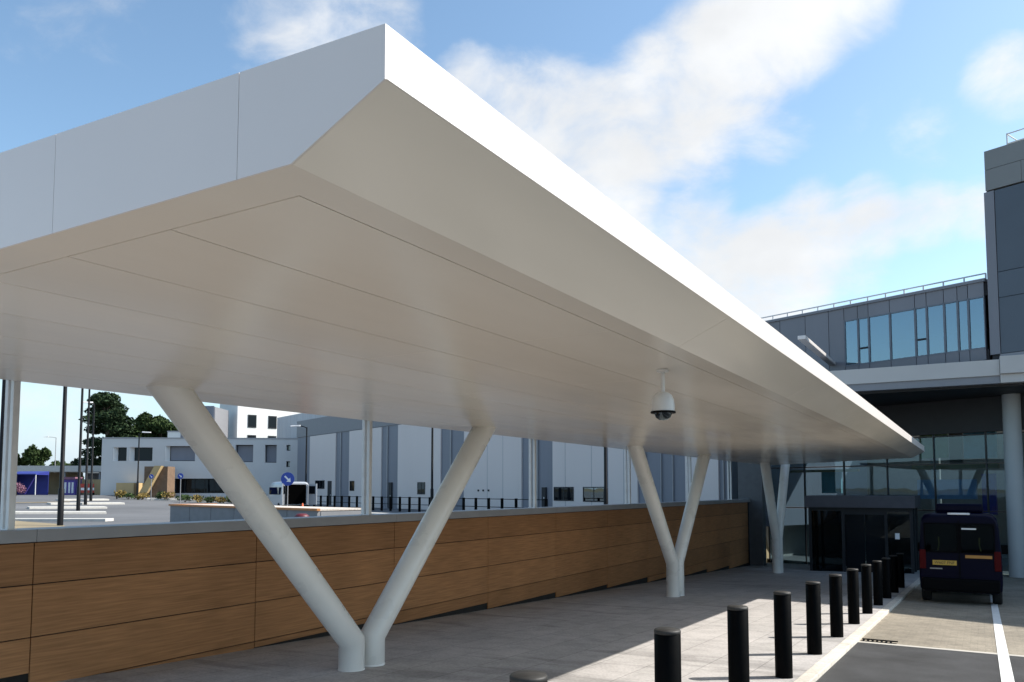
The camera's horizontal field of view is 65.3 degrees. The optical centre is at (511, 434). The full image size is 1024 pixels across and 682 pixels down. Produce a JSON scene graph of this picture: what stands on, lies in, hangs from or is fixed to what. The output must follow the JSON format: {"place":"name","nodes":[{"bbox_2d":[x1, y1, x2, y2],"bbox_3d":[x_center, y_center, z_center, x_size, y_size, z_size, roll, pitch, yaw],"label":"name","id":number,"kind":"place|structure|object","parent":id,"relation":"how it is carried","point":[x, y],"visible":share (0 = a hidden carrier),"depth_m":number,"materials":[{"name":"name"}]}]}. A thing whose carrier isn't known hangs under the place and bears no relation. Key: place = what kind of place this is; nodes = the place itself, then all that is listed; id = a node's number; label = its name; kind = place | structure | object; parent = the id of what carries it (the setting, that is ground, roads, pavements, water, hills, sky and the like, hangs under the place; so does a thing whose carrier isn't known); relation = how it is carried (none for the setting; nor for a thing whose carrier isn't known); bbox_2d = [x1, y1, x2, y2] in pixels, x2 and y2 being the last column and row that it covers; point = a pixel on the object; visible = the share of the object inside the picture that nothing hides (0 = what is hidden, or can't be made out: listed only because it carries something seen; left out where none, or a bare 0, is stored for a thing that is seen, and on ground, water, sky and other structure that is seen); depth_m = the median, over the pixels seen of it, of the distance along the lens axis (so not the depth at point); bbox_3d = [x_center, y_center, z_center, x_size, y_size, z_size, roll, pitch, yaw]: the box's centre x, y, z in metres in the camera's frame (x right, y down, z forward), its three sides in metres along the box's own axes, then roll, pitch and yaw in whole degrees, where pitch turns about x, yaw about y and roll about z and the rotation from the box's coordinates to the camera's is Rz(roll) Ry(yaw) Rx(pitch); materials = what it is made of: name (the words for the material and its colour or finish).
{"place":"outdoors","nodes":[
{"label":"outdoors","id":0,"kind":"place"},
{"bbox_2d":[16,471,48,494],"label":"blue marquee","id":1,"kind":"object","parent":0,"point":[35,482],"visible":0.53,"depth_m":84.02,"materials":[{"name":"fabric"}]},
{"bbox_2d":[15,494,426,525],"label":"car park","id":2,"kind":"structure","parent":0,"point":[133,511],"depth_m":53.76,"materials":[{"name":"asphalt"}]},
{"bbox_2d":[0,379,5,504],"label":"lamp post","id":3,"kind":"object","parent":2,"relation":"on","point":[2,416],"visible":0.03,"depth_m":19.99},
{"bbox_2d":[15,521,63,527],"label":"verge","id":4,"kind":"structure","parent":2,"relation":"on","point":[21,524],"depth_m":33.37,"materials":[{"name":"concrete"}]},
{"bbox_2d":[57,386,66,525],"bbox_3d":[-19.013,-0.839,32.390,1.764,9.289,0.313,3,-5,-33],"label":"lamp post","id":5,"kind":"object","parent":4,"relation":"on","point":[60,508],"visible":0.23,"depth_m":32.61,"materials":[{"name":"metal"}]},
{"bbox_2d":[15,511,105,513],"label":"kerb island","id":6,"kind":"structure","parent":2,"relation":"on","point":[55,512],"depth_m":46.99,"materials":[{"name":"concrete"}]},
{"bbox_2d":[15,518,113,520],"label":"kerb island","id":7,"kind":"structure","parent":2,"relation":"on","point":[64,519],"depth_m":37.21,"materials":[{"name":"concrete"}]},
{"bbox_2d":[27,506,106,508],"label":"kerb island","id":8,"kind":"structure","parent":2,"relation":"on","point":[66,507],"depth_m":52.82,"materials":[{"name":"concrete"}]},
{"bbox_2d":[76,388,83,510],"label":"lamp post","id":9,"kind":"object","parent":2,"relation":"on","point":[78,497],"visible":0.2,"depth_m":51.07,"materials":[{"name":"metal"}]},
{"bbox_2d":[56,499,108,500],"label":"kerb island","id":10,"kind":"structure","parent":2,"relation":"on","point":[83,499],"depth_m":65.73,"materials":[{"name":"concrete"}]},
{"bbox_2d":[47,502,124,504],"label":"kerb island","id":11,"kind":"structure","parent":2,"relation":"on","point":[74,503],"depth_m":59.41,"materials":[{"name":"concrete"}]},
{"bbox_2d":[84,389,89,504],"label":"lamp post","id":12,"kind":"object","parent":2,"relation":"on","point":[86,474],"visible":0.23,"depth_m":59.09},
{"bbox_2d":[83,402,94,500],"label":"lamp post","id":13,"kind":"object","parent":2,"relation":"on","point":[91,484],"visible":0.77,"depth_m":65.87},
{"bbox_2d":[136,431,150,494],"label":"lamp post","id":14,"kind":"object","parent":2,"relation":"on","point":[137,489],"visible":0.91,"depth_m":73.92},
{"bbox_2d":[169,503,360,521],"bbox_3d":[-9.134,3.062,28.771,10.825,1.010,1.950,-4,-5,44],"label":"raised planter","id":15,"kind":"object","parent":2,"relation":"on","point":[194,512],"visible":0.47,"depth_m":28.67,"materials":[{"name":"grey concrete"}]},
{"bbox_2d":[281,472,293,505],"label":"round sign","id":16,"kind":"object","parent":2,"relation":"on","point":[287,479],"visible":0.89,"depth_m":49.86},
{"bbox_2d":[268,482,316,505],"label":"silver van","id":17,"kind":"object","parent":2,"relation":"on","point":[300,493],"visible":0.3,"depth_m":50.97,"materials":[{"name":"paint"}]},
{"bbox_2d":[291,425,306,481],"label":"lamp post","id":18,"kind":"object","parent":2,"relation":"on","point":[306,451],"visible":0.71,"depth_m":61.99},
{"bbox_2d":[430,428,433,502],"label":"lamp post","id":19,"kind":"object","parent":2,"relation":"on","point":[431,494],"visible":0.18,"depth_m":46.91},
{"bbox_2d":[603,447,607,503],"bbox_3d":[2.720,-0.495,30.093,1.731,8.289,0.313,0,-4,-1],"label":"lamp post","id":20,"kind":"object","parent":2,"relation":"on","point":[605,491],"visible":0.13,"depth_m":29.91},
{"bbox_2d":[58,562,919,681],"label":"pavement","id":21,"kind":"structure","parent":0,"point":[606,635],"depth_m":11.79,"materials":[{"name":"concrete"}]},
{"bbox_2d":[146,386,495,671],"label":"column","id":22,"kind":"structure","parent":21,"relation":"on","point":[186,411],"depth_m":8.98,"materials":[{"name":"metal"}]},
{"bbox_2d":[0,23,924,464],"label":"entrance canopy","id":23,"kind":"object","parent":22,"relation":"on","point":[382,223],"visible":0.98,"depth_m":3.88,"materials":[{"name":"white metal"}]},
{"bbox_2d":[650,369,675,419],"bbox_3d":[1.230,-0.323,6.519,0.204,0.416,0.204,-2,-5,30],"label":"security camera","id":24,"kind":"object","parent":23,"relation":"hanging from","point":[663,406],"visible":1,"depth_m":6.45,"materials":[{"name":"white plastic"}]},
{"bbox_2d":[509,670,547,681],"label":"bollard","id":25,"kind":"object","parent":21,"relation":"on","point":[528,676],"visible":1,"depth_m":4.00,"materials":[{"name":"metal"}]},
{"bbox_2d":[654,627,680,681],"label":"bollard","id":26,"kind":"object","parent":21,"relation":"on","point":[667,654],"visible":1,"depth_m":5.75,"materials":[{"name":"metal"}]},
{"bbox_2d":[627,446,710,596],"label":"column","id":27,"kind":"structure","parent":21,"relation":"on","point":[674,558],"depth_m":19.42,"materials":[{"name":"metal"}]},
{"bbox_2d":[727,605,749,681],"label":"bollard","id":28,"kind":"object","parent":21,"relation":"on","point":[738,641],"visible":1,"depth_m":7.42,"materials":[{"name":"metal"}]},
{"bbox_2d":[760,462,789,572],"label":"column","id":29,"kind":"structure","parent":21,"relation":"on","point":[776,519],"depth_m":29.43,"materials":[{"name":"metal"}]},
{"bbox_2d":[773,591,792,678],"bbox_3d":[3.112,2.300,9.179,0.194,0.992,0.194,-2,-5,30],"label":"bollard","id":30,"kind":"object","parent":21,"relation":"on","point":[783,636],"visible":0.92,"depth_m":9.11,"materials":[{"name":"metal"}]},
{"bbox_2d":[805,581,821,654],"bbox_3d":[4.101,2.495,10.868,0.194,0.992,0.194,-2,-5,30],"label":"bollard","id":31,"kind":"object","parent":21,"relation":"on","point":[813,618],"visible":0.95,"depth_m":10.79,"materials":[{"name":"metal"}]},
{"bbox_2d":[829,574,843,637],"bbox_3d":[5.090,2.690,12.556,0.194,0.992,0.194,-2,-5,30],"label":"bollard","id":32,"kind":"object","parent":21,"relation":"on","point":[836,604],"visible":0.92,"depth_m":12.48,"materials":[{"name":"metal"}]},
{"bbox_2d":[847,568,859,623],"bbox_3d":[6.079,2.885,14.245,0.194,0.992,0.194,-2,-5,30],"label":"bollard","id":33,"kind":"object","parent":21,"relation":"on","point":[853,595],"visible":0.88,"depth_m":14.17,"materials":[{"name":"metal"}]},
{"bbox_2d":[805,495,920,573],"bbox_3d":[13.944,3.965,31.636,3.850,3.100,3.350,-2,-5,30],"label":"entrance lobby","id":34,"kind":"object","parent":21,"relation":"on","point":[893,530],"visible":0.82,"depth_m":30.51,"materials":[{"name":"black glass"}]},
{"bbox_2d":[845,514,865,571],"bbox_3d":[13.131,4.148,30.573,0.680,2.190,0.020,-2,-5,30],"label":"sliding door","id":35,"kind":"structure","parent":34,"relation":"in","point":[854,523],"depth_m":30.57,"materials":[{"name":"black glass"}]},
{"bbox_2d":[865,514,884,571],"bbox_3d":[13.736,4.124,30.222,0.680,2.190,0.020,-2,-5,30],"label":"sliding door","id":36,"kind":"structure","parent":34,"relation":"in","point":[874,524],"depth_m":30.23,"materials":[{"name":"black glass"}]},
{"bbox_2d":[861,564,872,613],"bbox_3d":[7.068,3.080,15.934,0.194,0.992,0.194,-2,-5,30],"label":"bollard","id":37,"kind":"object","parent":21,"relation":"on","point":[866,585],"visible":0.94,"depth_m":15.86,"materials":[{"name":"metal"}]},
{"bbox_2d":[872,560,882,605],"bbox_3d":[8.057,3.276,17.622,0.194,0.992,0.194,-2,-5,30],"label":"bollard","id":38,"kind":"object","parent":21,"relation":"on","point":[877,584],"visible":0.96,"depth_m":17.55,"materials":[{"name":"metal"}]},
{"bbox_2d":[882,557,891,598],"bbox_3d":[9.047,3.471,19.311,0.194,0.992,0.194,-2,-5,30],"label":"bollard","id":39,"kind":"object","parent":21,"relation":"on","point":[886,574],"visible":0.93,"depth_m":19.24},
{"bbox_2d":[890,555,898,592],"bbox_3d":[10.036,3.666,20.999,0.194,0.992,0.194,-2,-5,30],"label":"bollard","id":40,"kind":"object","parent":21,"relation":"on","point":[894,574],"visible":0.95,"depth_m":20.92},
{"bbox_2d":[896,553,904,587],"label":"bollard","id":41,"kind":"object","parent":21,"relation":"on","point":[901,578],"visible":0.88,"depth_m":22.61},
{"bbox_2d":[0,0,1023,478],"label":"sky","id":42,"kind":"structure","parent":0,"point":[798,154],"materials":[{"name":"blue"}]},
{"bbox_2d":[766,538,801,562],"bbox_3d":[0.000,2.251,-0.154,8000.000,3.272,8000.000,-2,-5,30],"label":"ground","id":43,"kind":"structure","parent":0,"point":[767,551],"depth_m":38.84,"materials":[{"name":"beige concrete"}]},
{"bbox_2d":[16,482,26,495],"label":"flowering shrub","id":44,"kind":"object","parent":43,"relation":"on","point":[22,488],"visible":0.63,"depth_m":75.75,"materials":[{"name":"pink plant"}]},
{"bbox_2d":[20,444,52,465],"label":"round tree","id":45,"kind":"object","parent":43,"relation":"on","point":[32,455],"visible":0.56,"depth_m":149.29,"materials":[{"name":"green plant"}]},
{"bbox_2d":[17,466,100,493],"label":"flat shelter","id":46,"kind":"object","parent":43,"relation":"on","point":[54,476],"visible":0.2,"depth_m":89.77,"materials":[{"name":"concrete"}]},
{"bbox_2d":[81,479,100,494],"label":"ochre wall","id":47,"kind":"structure","parent":43,"relation":"on","point":[97,484],"depth_m":85.83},
{"bbox_2d":[70,392,135,465],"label":"tree","id":48,"kind":"object","parent":43,"relation":"on","point":[112,419],"visible":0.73,"depth_m":110.31,"materials":[{"name":"green plant"}]},
{"bbox_2d":[114,490,126,498],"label":"dry shrub","id":49,"kind":"object","parent":43,"relation":"on","point":[122,492],"visible":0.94,"depth_m":70.65,"materials":[{"name":"yellow plant"}]},
{"bbox_2d":[116,483,143,495],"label":"short ochre wall","id":50,"kind":"structure","parent":43,"relation":"on","point":[129,487],"depth_m":77.84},
{"bbox_2d":[126,425,145,436],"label":"round tree","id":51,"kind":"object","parent":43,"relation":"on","point":[136,432],"visible":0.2,"depth_m":115.80,"materials":[{"name":"green plant"}]},
{"bbox_2d":[134,492,149,499],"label":"dry shrub","id":52,"kind":"object","parent":43,"relation":"on","point":[140,496],"visible":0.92,"depth_m":70.64,"materials":[{"name":"yellow plant"}]},
{"bbox_2d":[134,411,177,436],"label":"round tree","id":53,"kind":"object","parent":43,"relation":"on","point":[158,426],"visible":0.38,"depth_m":108.41,"materials":[{"name":"green plant"}]},
{"bbox_2d":[139,466,174,497],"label":"ramp stair","id":54,"kind":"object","parent":43,"relation":"on","point":[163,479],"visible":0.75,"depth_m":77.36,"materials":[{"name":"wood"}]},
{"bbox_2d":[160,491,175,499],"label":"dry shrub","id":55,"kind":"object","parent":43,"relation":"on","point":[168,494],"visible":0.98,"depth_m":70.71,"materials":[{"name":"yellow plant"}]},
{"bbox_2d":[175,494,193,501],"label":"dry shrub","id":56,"kind":"object","parent":43,"relation":"on","point":[184,497],"visible":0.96,"depth_m":67.59,"materials":[{"name":"green plant"}]},
{"bbox_2d":[100,437,297,497],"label":"white building","id":57,"kind":"structure","parent":43,"relation":"on","point":[268,462],"depth_m":80.67,"materials":[{"name":"paint"}]},
{"bbox_2d":[118,448,126,460],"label":"window frame","id":58,"kind":"structure","parent":57,"relation":"in","point":[122,452],"depth_m":80.63,"materials":[{"name":"black glass"}]},
{"bbox_2d":[134,448,152,460],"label":"window frame","id":59,"kind":"structure","parent":57,"relation":"in","point":[145,454],"depth_m":80.75,"materials":[{"name":"black glass"}]},
{"bbox_2d":[167,431,182,437],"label":"white stair box","id":60,"kind":"object","parent":57,"relation":"on","point":[174,434],"visible":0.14,"depth_m":100.22,"materials":[{"name":"grey metal"}]},
{"bbox_2d":[170,446,194,460],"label":"window","id":61,"kind":"structure","parent":57,"relation":"in","point":[177,453],"depth_m":80.94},
{"bbox_2d":[175,479,223,492],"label":"window frame","id":62,"kind":"structure","parent":57,"relation":"in","point":[187,485],"depth_m":80.81,"materials":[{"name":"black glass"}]},
{"bbox_2d":[237,445,252,461],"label":"window","id":63,"kind":"structure","parent":57,"relation":"in","point":[245,452],"depth_m":81.28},
{"bbox_2d":[266,445,276,462],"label":"window","id":64,"kind":"structure","parent":57,"relation":"in","point":[271,450],"depth_m":81.42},
{"bbox_2d":[180,406,228,437],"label":"grey clad block","id":65,"kind":"structure","parent":43,"relation":"on","point":[220,416],"depth_m":102.81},
{"bbox_2d":[212,496,226,502],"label":"dry shrub","id":66,"kind":"object","parent":43,"relation":"on","point":[218,499],"visible":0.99,"depth_m":67.61,"materials":[{"name":"yellow plant"}]},
{"bbox_2d":[220,404,298,437],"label":"white tower building","id":67,"kind":"structure","parent":43,"relation":"on","point":[247,422],"depth_m":107.04,"materials":[{"name":"paint"}]},
{"bbox_2d":[248,415,256,427],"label":"window","id":68,"kind":"structure","parent":67,"relation":"in","point":[252,419],"depth_m":106.55,"materials":[{"name":"grey glass"}]},
{"bbox_2d":[268,416,276,428],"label":"window","id":69,"kind":"structure","parent":67,"relation":"in","point":[272,420],"depth_m":108.29,"materials":[{"name":"grey glass"}]},
{"bbox_2d":[0,499,749,681],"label":"boundary wall","id":70,"kind":"structure","parent":43,"relation":"on","point":[81,601],"depth_m":11.37,"materials":[{"name":"brown wood"}]},
{"bbox_2d":[0,380,20,529],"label":"support post","id":71,"kind":"object","parent":70,"relation":"on","point":[10,456],"visible":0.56,"depth_m":8.55,"materials":[{"name":"metal"}]},
{"bbox_2d":[360,420,372,514],"bbox_3d":[-2.465,0.527,13.584,0.200,1.660,0.100,-2,-5,30],"label":"support post","id":72,"kind":"object","parent":70,"relation":"on","point":[366,495],"visible":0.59,"depth_m":13.55,"materials":[{"name":"metal"}]},
{"bbox_2d":[528,439,536,507],"bbox_3d":[0.479,0.871,18.627,0.200,1.660,0.100,-2,-5,30],"label":"support post","id":73,"kind":"object","parent":70,"relation":"on","point":[534,473],"visible":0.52,"depth_m":18.59,"materials":[{"name":"metal"}]},
{"bbox_2d":[624,449,631,503],"bbox_3d":[3.424,1.216,23.670,0.200,1.660,0.100,-2,-5,30],"label":"support post","id":74,"kind":"object","parent":70,"relation":"on","point":[628,500],"visible":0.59,"depth_m":23.63,"materials":[{"name":"metal"}]},
{"bbox_2d":[686,456,691,496],"bbox_3d":[6.344,1.557,28.670,0.200,1.660,0.100,-2,-5,30],"label":"support post","id":75,"kind":"object","parent":70,"relation":"on","point":[688,480],"visible":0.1,"depth_m":28.66,"materials":[{"name":"metal"}]},
{"bbox_2d":[727,461,732,499],"bbox_3d":[9.062,1.875,33.325,0.200,1.660,0.100,-2,-5,30],"label":"support post","id":76,"kind":"object","parent":70,"relation":"on","point":[728,481],"visible":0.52,"depth_m":33.30,"materials":[{"name":"metal"}]},
{"bbox_2d":[313,496,547,511],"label":"guard railing","id":77,"kind":"object","parent":43,"relation":"on","point":[409,504],"visible":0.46,"depth_m":52.59,"materials":[{"name":"black metal"}]},
{"bbox_2d":[297,416,867,525],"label":"white hall","id":78,"kind":"structure","parent":43,"relation":"on","point":[569,474],"depth_m":49.78,"materials":[{"name":"metal"}]},
{"bbox_2d":[277,413,325,437],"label":"roof plant room","id":79,"kind":"object","parent":78,"relation":"on","point":[285,429],"visible":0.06,"depth_m":94.57,"materials":[{"name":"metal"}]},
{"bbox_2d":[315,480,324,488],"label":"window frame","id":80,"kind":"structure","parent":78,"relation":"in","point":[320,483],"depth_m":71.42,"materials":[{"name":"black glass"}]},
{"bbox_2d":[327,481,331,504],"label":"door","id":81,"kind":"structure","parent":78,"relation":"in","point":[329,488],"depth_m":69.75,"materials":[{"name":"metal"}]},
{"bbox_2d":[388,482,392,507],"bbox_3d":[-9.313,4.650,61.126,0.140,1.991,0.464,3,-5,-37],"label":"door","id":82,"kind":"structure","parent":78,"relation":"in","point":[390,484],"depth_m":61.14,"materials":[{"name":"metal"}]},
{"bbox_2d":[417,482,424,493],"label":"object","id":83,"kind":"structure","parent":78,"relation":"in","point":[420,485],"depth_m":57.48,"materials":[{"name":"grey glass"}]},
{"bbox_2d":[542,487,546,506],"bbox_3d":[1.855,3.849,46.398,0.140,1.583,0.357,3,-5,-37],"label":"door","id":84,"kind":"structure","parent":78,"relation":"in","point":[544,489],"depth_m":46.35,"materials":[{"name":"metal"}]},
{"bbox_2d":[554,487,573,500],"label":"window","id":85,"kind":"structure","parent":78,"relation":"in","point":[560,493],"depth_m":44.97,"materials":[{"name":"black glass"}]},
{"bbox_2d":[583,487,603,501],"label":"window","id":86,"kind":"structure","parent":78,"relation":"in","point":[590,494],"depth_m":43.05,"materials":[{"name":"grey glass"}]},
{"bbox_2d":[737,462,766,565],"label":"grey pier","id":87,"kind":"structure","parent":43,"relation":"on","point":[750,484],"depth_m":35.31,"materials":[{"name":"metal"}]},
{"bbox_2d":[761,273,1023,577],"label":"building","id":88,"kind":"structure","parent":43,"relation":"on","point":[934,379],"depth_m":31.09,"materials":[{"name":"metal"}]},
{"bbox_2d":[798,335,835,365],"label":"projecting beam","id":89,"kind":"structure","parent":88,"relation":"attached to","point":[807,342],"depth_m":29.18,"materials":[{"name":"white metal"}]},
{"bbox_2d":[844,319,858,366],"bbox_3d":[13.641,-3.688,32.085,0.110,1.870,0.575,3,-5,-37],"label":"window","id":90,"kind":"structure","parent":88,"relation":"in","point":[850,326],"depth_m":32.09,"materials":[{"name":"glass"}]},
{"bbox_2d":[857,316,869,364],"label":"window","id":91,"kind":"structure","parent":88,"relation":"in","point":[863,332],"depth_m":31.68,"materials":[{"name":"glass"}]},
{"bbox_2d":[868,313,890,362],"bbox_3d":[14.342,-3.751,31.161,0.110,1.870,0.853,3,-5,-37],"label":"window","id":92,"kind":"structure","parent":88,"relation":"in","point":[878,325],"depth_m":31.16,"materials":[{"name":"glass"}]},
{"bbox_2d":[889,308,915,360],"bbox_3d":[14.892,-3.800,30.436,0.110,1.870,0.962,3,-5,-37],"label":"window","id":93,"kind":"structure","parent":88,"relation":"in","point":[902,323],"depth_m":30.43,"materials":[{"name":"glass"}]},
{"bbox_2d":[915,306,927,356],"bbox_3d":[15.313,-3.838,29.881,0.110,1.870,0.425,3,-5,-37],"label":"window","id":94,"kind":"structure","parent":88,"relation":"in","point":[920,312],"depth_m":29.88,"materials":[{"name":"glass"}]},
{"bbox_2d":[926,303,944,355],"bbox_3d":[15.632,-3.867,29.461,0.110,1.870,0.622,3,-5,-37],"label":"window","id":95,"kind":"structure","parent":88,"relation":"in","point":[934,313],"depth_m":29.46,"materials":[{"name":"glass"}]},
{"bbox_2d":[944,301,958,353],"bbox_3d":[15.964,-3.897,29.024,0.110,1.870,0.468,3,-5,-37],"label":"window","id":96,"kind":"structure","parent":88,"relation":"in","point":[950,308],"depth_m":29.02,"materials":[{"name":"glass"}]},
{"bbox_2d":[957,299,969,351],"bbox_3d":[16.216,-3.919,28.692,0.110,1.870,0.359,3,-5,-37],"label":"window","id":97,"kind":"structure","parent":88,"relation":"in","point":[962,305],"depth_m":28.69,"materials":[{"name":"glass"}]},
{"bbox_2d":[968,296,986,349],"bbox_3d":[16.490,-3.944,28.331,0.110,1.870,0.542,3,-5,-37],"label":"window","id":98,"kind":"structure","parent":88,"relation":"in","point":[976,305],"depth_m":28.32,"materials":[{"name":"glass"}]},
{"bbox_2d":[984,128,1023,359],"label":"tower block","id":99,"kind":"structure","parent":88,"relation":"on","point":[1004,200],"depth_m":27.52,"materials":[{"name":"metal"}]},
{"bbox_2d":[816,642,1023,681],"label":"road","id":100,"kind":"structure","parent":0,"point":[862,662],"depth_m":10.36,"materials":[{"name":"asphalt"}]},
{"bbox_2d":[794,577,919,681],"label":"kerb","id":101,"kind":"structure","parent":100,"relation":"on","point":[815,672],"depth_m":11.90,"materials":[{"name":"stone"}]},
{"bbox_2d":[860,574,1023,654],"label":"block paving","id":102,"kind":"structure","parent":0,"point":[953,620],"depth_m":15.27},
{"bbox_2d":[861,638,897,643],"bbox_3d":[5.723,3.236,12.463,0.510,0.044,0.250,-2,-5,30],"label":"drain grate","id":103,"kind":"object","parent":102,"relation":"on","point":[877,640],"visible":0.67,"depth_m":12.49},
{"bbox_2d":[858,641,1023,656],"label":"paving edge strip","id":104,"kind":"object","parent":102,"relation":"on","point":[937,648],"visible":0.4,"depth_m":11.86,"materials":[{"name":"stone"}]},
{"bbox_2d":[917,503,1007,604],"bbox_3d":[11.589,3.005,20.631,2.100,2.360,4.600,-2,-7,30],"label":"dark van","id":105,"kind":"object","parent":102,"relation":"on","point":[961,549],"visible":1,"depth_m":18.76,"materials":[{"name":"blue paint"}]},
{"bbox_2d":[990,594,1014,681],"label":"lane line","id":106,"kind":"object","parent":102,"relation":"on","point":[1006,672],"visible":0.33,"depth_m":11.96,"materials":[{"name":"white paint"}]},
{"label":"bare soil","id":107,"kind":"structure","parent":0,"visible":0},
{"bbox_2d":[64,477,82,494],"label":"blue kiosk","id":108,"kind":"object","parent":107,"relation":"on","point":[70,485],"visible":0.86,"depth_m":83.82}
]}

